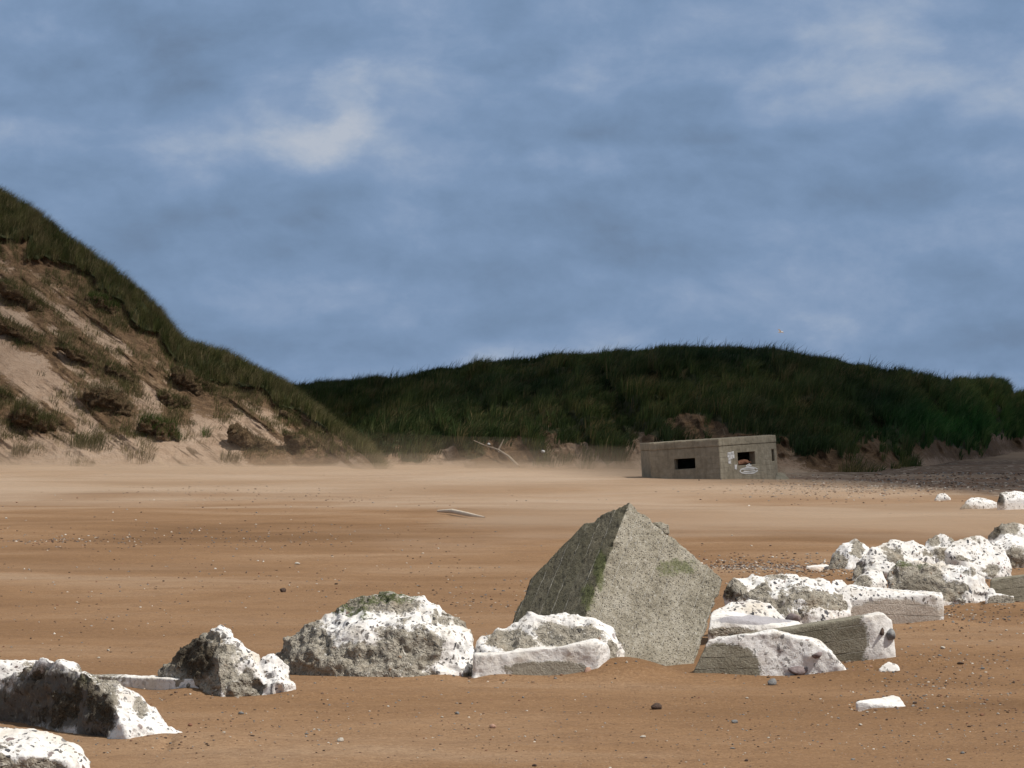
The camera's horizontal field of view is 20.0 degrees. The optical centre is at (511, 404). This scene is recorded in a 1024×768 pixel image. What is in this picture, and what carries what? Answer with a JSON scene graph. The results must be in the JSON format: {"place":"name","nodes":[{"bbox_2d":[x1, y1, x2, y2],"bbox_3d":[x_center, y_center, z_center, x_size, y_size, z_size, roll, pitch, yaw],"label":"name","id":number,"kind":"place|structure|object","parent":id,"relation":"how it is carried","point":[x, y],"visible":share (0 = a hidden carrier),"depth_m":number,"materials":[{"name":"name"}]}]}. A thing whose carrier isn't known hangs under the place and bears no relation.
{"place":"outdoors","nodes":[
{"label":"outdoors","id":0,"kind":"place"},
{"bbox_2d":[0,202,374,468],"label":"dune","id":1,"kind":"structure","parent":0,"point":[19,368],"depth_m":144.40,"materials":[{"name":"beige sand"}]},
{"bbox_2d":[0,384,15,401],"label":"turf clod","id":2,"kind":"object","parent":1,"relation":"on","point":[5,395],"visible":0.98,"depth_m":142.52,"materials":[{"name":"plant"}]},
{"bbox_2d":[11,440,33,456],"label":"grass tuft","id":3,"kind":"object","parent":1,"relation":"on","point":[23,449],"visible":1,"depth_m":138.52,"materials":[{"name":"plant"}]},
{"bbox_2d":[0,314,52,344],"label":"turf clod","id":4,"kind":"object","parent":1,"relation":"on","point":[13,328],"visible":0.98,"depth_m":147.86,"materials":[{"name":"plant"}]},
{"bbox_2d":[0,277,56,311],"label":"turf clod","id":5,"kind":"object","parent":1,"relation":"on","point":[8,290],"visible":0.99,"depth_m":150.82,"materials":[{"name":"plant"}]},
{"bbox_2d":[8,393,62,432],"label":"turf clod","id":6,"kind":"object","parent":1,"relation":"on","point":[23,413],"visible":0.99,"depth_m":140.46,"materials":[{"name":"plant"}]},
{"bbox_2d":[55,341,105,365],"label":"turf clod","id":7,"kind":"object","parent":1,"relation":"on","point":[74,354],"visible":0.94,"depth_m":146.75,"materials":[{"name":"plant"}]},
{"bbox_2d":[68,453,97,466],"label":"grass tuft","id":8,"kind":"object","parent":1,"relation":"on","point":[77,462],"visible":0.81,"depth_m":137.84,"materials":[{"name":"plant"}]},
{"bbox_2d":[66,423,111,451],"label":"grass tuft","id":9,"kind":"object","parent":1,"relation":"on","point":[81,440],"visible":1,"depth_m":139.60,"materials":[{"name":"green plant"}]},
{"bbox_2d":[84,291,121,313],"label":"turf clod","id":10,"kind":"object","parent":1,"relation":"on","point":[103,301],"visible":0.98,"depth_m":152.01,"materials":[{"name":"plant"}]},
{"bbox_2d":[83,384,134,416],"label":"turf clod","id":11,"kind":"object","parent":1,"relation":"on","point":[107,397],"visible":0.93,"depth_m":142.49,"materials":[{"name":"soil"}]},
{"bbox_2d":[105,359,141,383],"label":"turf clod","id":12,"kind":"object","parent":1,"relation":"on","point":[111,367],"visible":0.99,"depth_m":145.80,"materials":[{"name":"plant"}]},
{"bbox_2d":[127,442,157,464],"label":"grass tuft","id":13,"kind":"object","parent":1,"relation":"on","point":[142,448],"visible":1,"depth_m":138.53,"materials":[{"name":"beige plant"}]},
{"bbox_2d":[136,411,186,441],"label":"turf clod","id":14,"kind":"object","parent":1,"relation":"on","point":[160,428],"visible":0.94,"depth_m":140.55,"materials":[{"name":"plant"}]},
{"bbox_2d":[156,386,194,408],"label":"turf clod","id":15,"kind":"object","parent":1,"relation":"on","point":[166,397],"visible":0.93,"depth_m":144.31,"materials":[{"name":"plant"}]},
{"bbox_2d":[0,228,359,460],"bbox_3d":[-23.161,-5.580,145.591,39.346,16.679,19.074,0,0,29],"label":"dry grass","id":16,"kind":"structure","parent":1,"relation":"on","point":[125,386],"depth_m":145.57,"materials":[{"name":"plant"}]},
{"bbox_2d":[0,183,396,469],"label":"marram grass","id":17,"kind":"structure","parent":1,"relation":"on","point":[189,352],"depth_m":152.00,"materials":[{"name":"green plant"}]},
{"bbox_2d":[171,361,226,396],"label":"turf clod","id":18,"kind":"object","parent":1,"relation":"on","point":[195,383],"visible":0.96,"depth_m":146.43,"materials":[{"name":"plant"}]},
{"bbox_2d":[200,423,218,437],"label":"grass tuft","id":19,"kind":"object","parent":1,"relation":"on","point":[204,433],"visible":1,"depth_m":141.42,"materials":[{"name":"green plant"}]},
{"bbox_2d":[220,448,245,462],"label":"grass tuft","id":20,"kind":"object","parent":1,"relation":"on","point":[228,454],"visible":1,"depth_m":138.82,"materials":[{"name":"plant"}]},
{"bbox_2d":[226,421,275,452],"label":"turf clod","id":21,"kind":"object","parent":1,"relation":"on","point":[239,434],"visible":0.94,"depth_m":140.09,"materials":[{"name":"soil"}]},
{"bbox_2d":[279,405,301,419],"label":"turf clod","id":22,"kind":"object","parent":1,"relation":"on","point":[283,411],"visible":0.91,"depth_m":144.32,"materials":[{"name":"plant"}]},
{"bbox_2d":[282,429,318,451],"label":"turf clod","id":23,"kind":"object","parent":1,"relation":"on","point":[295,440],"visible":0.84,"depth_m":139.95,"materials":[{"name":"soil"}]},
{"bbox_2d":[0,474,890,676],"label":"gravel","id":24,"kind":"structure","parent":0,"point":[52,541],"depth_m":58.38,"materials":[{"name":"brown gravel"}]},
{"bbox_2d":[0,452,1023,767],"bbox_3d":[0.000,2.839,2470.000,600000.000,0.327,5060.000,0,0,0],"label":"beach","id":25,"kind":"structure","parent":0,"point":[710,520],"depth_m":42.23,"materials":[{"name":"brown sand"}]},
{"bbox_2d":[0,659,35,680],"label":"boulder","id":26,"kind":"object","parent":25,"relation":"on","point":[9,667],"visible":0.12,"depth_m":29.18,"materials":[{"name":"white stone"}]},
{"bbox_2d":[0,727,90,767],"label":"boulder","id":27,"kind":"object","parent":25,"relation":"on","point":[28,748],"visible":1,"depth_m":22.09,"materials":[{"name":"white stone"}]},
{"bbox_2d":[0,658,181,738],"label":"boulder","id":28,"kind":"object","parent":25,"relation":"on","point":[62,695],"visible":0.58,"depth_m":25.72,"materials":[{"name":"white stone"}]},
{"bbox_2d":[95,674,198,689],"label":"beam","id":29,"kind":"structure","parent":25,"relation":"on","point":[152,682],"depth_m":29.56,"materials":[{"name":"white concrete"}]},
{"bbox_2d":[158,625,295,696],"bbox_3d":[-2.856,2.768,29.486,1.036,1.089,1.928,0,0,-34],"label":"boulder","id":30,"kind":"object","parent":25,"relation":"on","point":[220,660],"visible":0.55,"depth_m":28.98,"materials":[{"name":"white stone"}]},
{"bbox_2d":[275,591,475,676],"bbox_3d":[-1.485,2.661,31.463,2.335,1.280,1.974,0,0,0],"label":"boulder","id":31,"kind":"object","parent":25,"relation":"on","point":[387,634],"visible":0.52,"depth_m":30.86,"materials":[{"name":"white stone"}]},
{"bbox_2d":[437,509,484,517],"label":"driftwood","id":32,"kind":"object","parent":25,"relation":"on","point":[459,512],"visible":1,"depth_m":75.21,"materials":[{"name":"brown wood"}]},
{"bbox_2d":[473,439,519,467],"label":"driftwood","id":33,"kind":"object","parent":25,"relation":"on","point":[516,464],"visible":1,"depth_m":134.51,"materials":[{"name":"beige wood"}]},
{"bbox_2d":[472,638,609,677],"bbox_3d":[0.315,2.869,30.672,1.491,0.773,0.498,0,0,0],"label":"slab","id":34,"kind":"object","parent":25,"relation":"on","point":[587,655],"depth_m":30.48,"materials":[{"name":"white stone"}]},
{"bbox_2d":[475,611,624,657],"bbox_3d":[0.444,2.768,31.167,1.695,1.088,0.808,0,0,0],"label":"boulder","id":35,"kind":"object","parent":25,"relation":"on","point":[529,629],"visible":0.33,"depth_m":31.02,"materials":[{"name":"white stone"}]},
{"bbox_2d":[513,503,721,665],"bbox_3d":[1.004,2.776,32.673,2.879,3.350,2.382,0,0,-41],"label":"concrete cube","id":36,"kind":"object","parent":25,"relation":"on","point":[644,586],"visible":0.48,"depth_m":32.53,"materials":[{"name":"grey concrete"}]},
{"bbox_2d":[651,703,661,709],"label":"pebble","id":37,"kind":"object","parent":25,"relation":"on","point":[655,706],"visible":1,"depth_m":27.68,"materials":[{"name":"brown stone"}]},
{"bbox_2d":[640,435,777,479],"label":"pillbox","id":38,"kind":"structure","parent":25,"relation":"on","point":[747,457],"depth_m":112.23,"materials":[{"name":"concrete"}]},
{"bbox_2d":[716,599,784,618],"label":"boulder","id":39,"kind":"object","parent":25,"relation":"on","point":[754,607],"visible":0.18,"depth_m":36.76,"materials":[{"name":"white stone"}]},
{"bbox_2d":[708,610,799,639],"bbox_3d":[2.985,2.890,35.645,1.224,0.708,0.932,0,0,0],"label":"slab","id":40,"kind":"object","parent":25,"relation":"on","point":[725,623],"depth_m":35.24,"materials":[{"name":"white stone"}]},
{"bbox_2d":[785,613,800,621],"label":"stone","id":41,"kind":"object","parent":40,"relation":"on","point":[793,616],"visible":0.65,"depth_m":36.12,"materials":[{"name":"stone"}]},
{"bbox_2d":[693,629,845,675],"bbox_3d":[2.750,2.831,31.142,1.750,0.830,0.651,0,0,0],"label":"block","id":42,"kind":"object","parent":25,"relation":"on","point":[772,652],"depth_m":30.89,"materials":[{"name":"white concrete"}]},
{"bbox_2d":[767,678,776,684],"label":"pebble","id":43,"kind":"object","parent":25,"relation":"on","point":[772,681],"visible":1,"depth_m":29.97,"materials":[{"name":"grey stone"}]},
{"bbox_2d":[775,473,788,479],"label":"slab","id":44,"kind":"structure","parent":25,"relation":"on","point":[781,476],"depth_m":111.25,"materials":[{"name":"grey concrete"}]},
{"bbox_2d":[742,577,851,623],"bbox_3d":[3.742,2.784,38.256,1.445,1.024,1.249,0,0,0],"label":"boulder","id":45,"kind":"object","parent":25,"relation":"on","point":[806,600],"visible":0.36,"depth_m":37.91,"materials":[{"name":"white stone"}]},
{"bbox_2d":[730,612,895,661],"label":"beam","id":46,"kind":"structure","parent":25,"relation":"on","point":[870,636],"depth_m":32.42,"materials":[{"name":"grey concrete"}]},
{"bbox_2d":[806,564,828,570],"bbox_3d":[5.381,2.919,51.142,0.521,0.216,0.908,0,0,6],"label":"slab","id":47,"kind":"object","parent":25,"relation":"on","point":[819,567],"depth_m":50.85,"materials":[{"name":"white stone"}]},
{"bbox_2d":[652,472,1023,505],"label":"gravel","id":48,"kind":"structure","parent":25,"relation":"on","point":[892,486],"depth_m":104.50,"materials":[{"name":"gravel"}]},
{"bbox_2d":[831,580,846,589],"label":"boulder","id":49,"kind":"object","parent":25,"relation":"on","point":[838,584],"visible":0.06,"depth_m":40.87,"materials":[{"name":"white stone"}]},
{"bbox_2d":[827,539,868,569],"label":"boulder","id":50,"kind":"object","parent":25,"relation":"on","point":[850,554],"visible":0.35,"depth_m":50.64,"materials":[{"name":"white stone"}]},
{"bbox_2d":[853,569,886,587],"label":"boulder","id":51,"kind":"object","parent":25,"relation":"on","point":[872,578],"visible":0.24,"depth_m":44.76,"materials":[{"name":"white stone"}]},
{"bbox_2d":[856,695,904,710],"bbox_3d":[3.549,2.926,28.085,0.518,0.207,0.613,0,0,0],"label":"slab","id":52,"kind":"object","parent":25,"relation":"on","point":[892,701],"depth_m":27.81,"materials":[{"name":"white stone"}]},
{"bbox_2d":[879,662,899,671],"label":"stone","id":53,"kind":"object","parent":25,"relation":"on","point":[888,666],"visible":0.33,"depth_m":31.48,"materials":[{"name":"white stone"}]},
{"bbox_2d":[838,584,943,623],"bbox_3d":[4.943,2.818,38.459,1.695,0.850,0.728,0,0,0],"label":"block","id":54,"kind":"object","parent":25,"relation":"on","point":[896,606],"depth_m":38.11,"materials":[{"name":"white stone"}]},
{"bbox_2d":[852,539,934,580],"bbox_3d":[6.361,2.772,48.267,1.552,1.063,1.265,0,0,0],"label":"boulder","id":55,"kind":"object","parent":25,"relation":"on","point":[884,558],"visible":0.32,"depth_m":47.92,"materials":[{"name":"white stone"}]},
{"bbox_2d":[925,534,953,562],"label":"boulder","id":56,"kind":"object","parent":25,"relation":"on","point":[936,546],"visible":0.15,"depth_m":49.80,"materials":[{"name":"white stone"}]},
{"bbox_2d":[887,560,995,605],"bbox_3d":[6.177,2.771,42.250,1.675,1.040,1.308,0,0,0],"label":"boulder","id":57,"kind":"object","parent":25,"relation":"on","point":[957,584],"visible":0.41,"depth_m":41.89,"materials":[{"name":"white stone"}]},
{"bbox_2d":[935,493,950,500],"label":"boulder","id":58,"kind":"object","parent":25,"relation":"on","point":[942,496],"visible":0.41,"depth_m":89.61,"materials":[{"name":"white stone"}]},
{"bbox_2d":[944,536,1011,578],"bbox_3d":[7.756,2.726,48.339,1.205,1.091,1.327,0,0,0],"label":"boulder","id":59,"kind":"object","parent":25,"relation":"on","point":[985,558],"visible":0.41,"depth_m":47.96,"materials":[{"name":"white stone"}]},
{"bbox_2d":[960,497,996,509],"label":"boulder","id":60,"kind":"object","parent":25,"relation":"on","point":[977,503],"visible":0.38,"depth_m":81.15,"materials":[{"name":"white stone"}]},
{"bbox_2d":[985,592,1014,603],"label":"stone","id":61,"kind":"object","parent":25,"relation":"on","point":[993,597],"visible":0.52,"depth_m":41.57,"materials":[{"name":"white stone"}]},
{"bbox_2d":[988,522,1023,542],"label":"boulder","id":62,"kind":"object","parent":25,"relation":"on","point":[1002,529],"visible":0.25,"depth_m":58.72,"materials":[{"name":"grey stone"}]},
{"bbox_2d":[990,574,1023,601],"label":"block","id":63,"kind":"object","parent":25,"relation":"on","point":[1011,585],"depth_m":42.49,"materials":[{"name":"beige stone"}]},
{"bbox_2d":[994,533,1023,567],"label":"boulder","id":64,"kind":"object","parent":25,"relation":"on","point":[1012,546],"visible":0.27,"depth_m":51.13,"materials":[{"name":"white stone"}]},
{"bbox_2d":[997,491,1023,509],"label":"block","id":65,"kind":"object","parent":25,"relation":"on","point":[1013,500],"depth_m":79.56,"materials":[{"name":"white stone"}]},
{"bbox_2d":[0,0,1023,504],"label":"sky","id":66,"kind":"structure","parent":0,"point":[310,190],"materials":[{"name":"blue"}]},
{"bbox_2d":[73,621,1017,767],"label":"gravel","id":67,"kind":"structure","parent":0,"point":[546,728],"depth_m":25.78,"materials":[{"name":"gravel"}]},
{"bbox_2d":[77,568,1019,749],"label":"gravel","id":68,"kind":"structure","parent":0,"point":[896,707],"depth_m":30.35,"materials":[{"name":"brown gravel"}]},
{"bbox_2d":[723,574,798,604],"bbox_3d":[3.545,2.828,40.936,1.208,0.898,1.004,0,0,0],"label":"boulder","id":69,"kind":"object","parent":68,"relation":"on","point":[736,589],"visible":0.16,"depth_m":40.65,"materials":[{"name":"white stone"}]},
{"bbox_2d":[290,340,1023,472],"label":"hill","id":70,"kind":"structure","parent":0,"point":[937,452],"depth_m":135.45,"materials":[{"name":"green plant"}]},
{"bbox_2d":[291,336,1019,393],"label":"tall grass","id":71,"kind":"structure","parent":70,"relation":"on","point":[419,371],"depth_m":159.92,"materials":[{"name":"green plant"}]},
{"bbox_2d":[699,545,1023,632],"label":"gravel","id":72,"kind":"structure","parent":0,"point":[741,566],"depth_m":51.31,"materials":[{"name":"brown gravel"}]},
{"bbox_2d":[755,618,1023,758],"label":"gravel","id":73,"kind":"structure","parent":0,"point":[939,681],"depth_m":30.25,"materials":[{"name":"gravel"}]}
]}

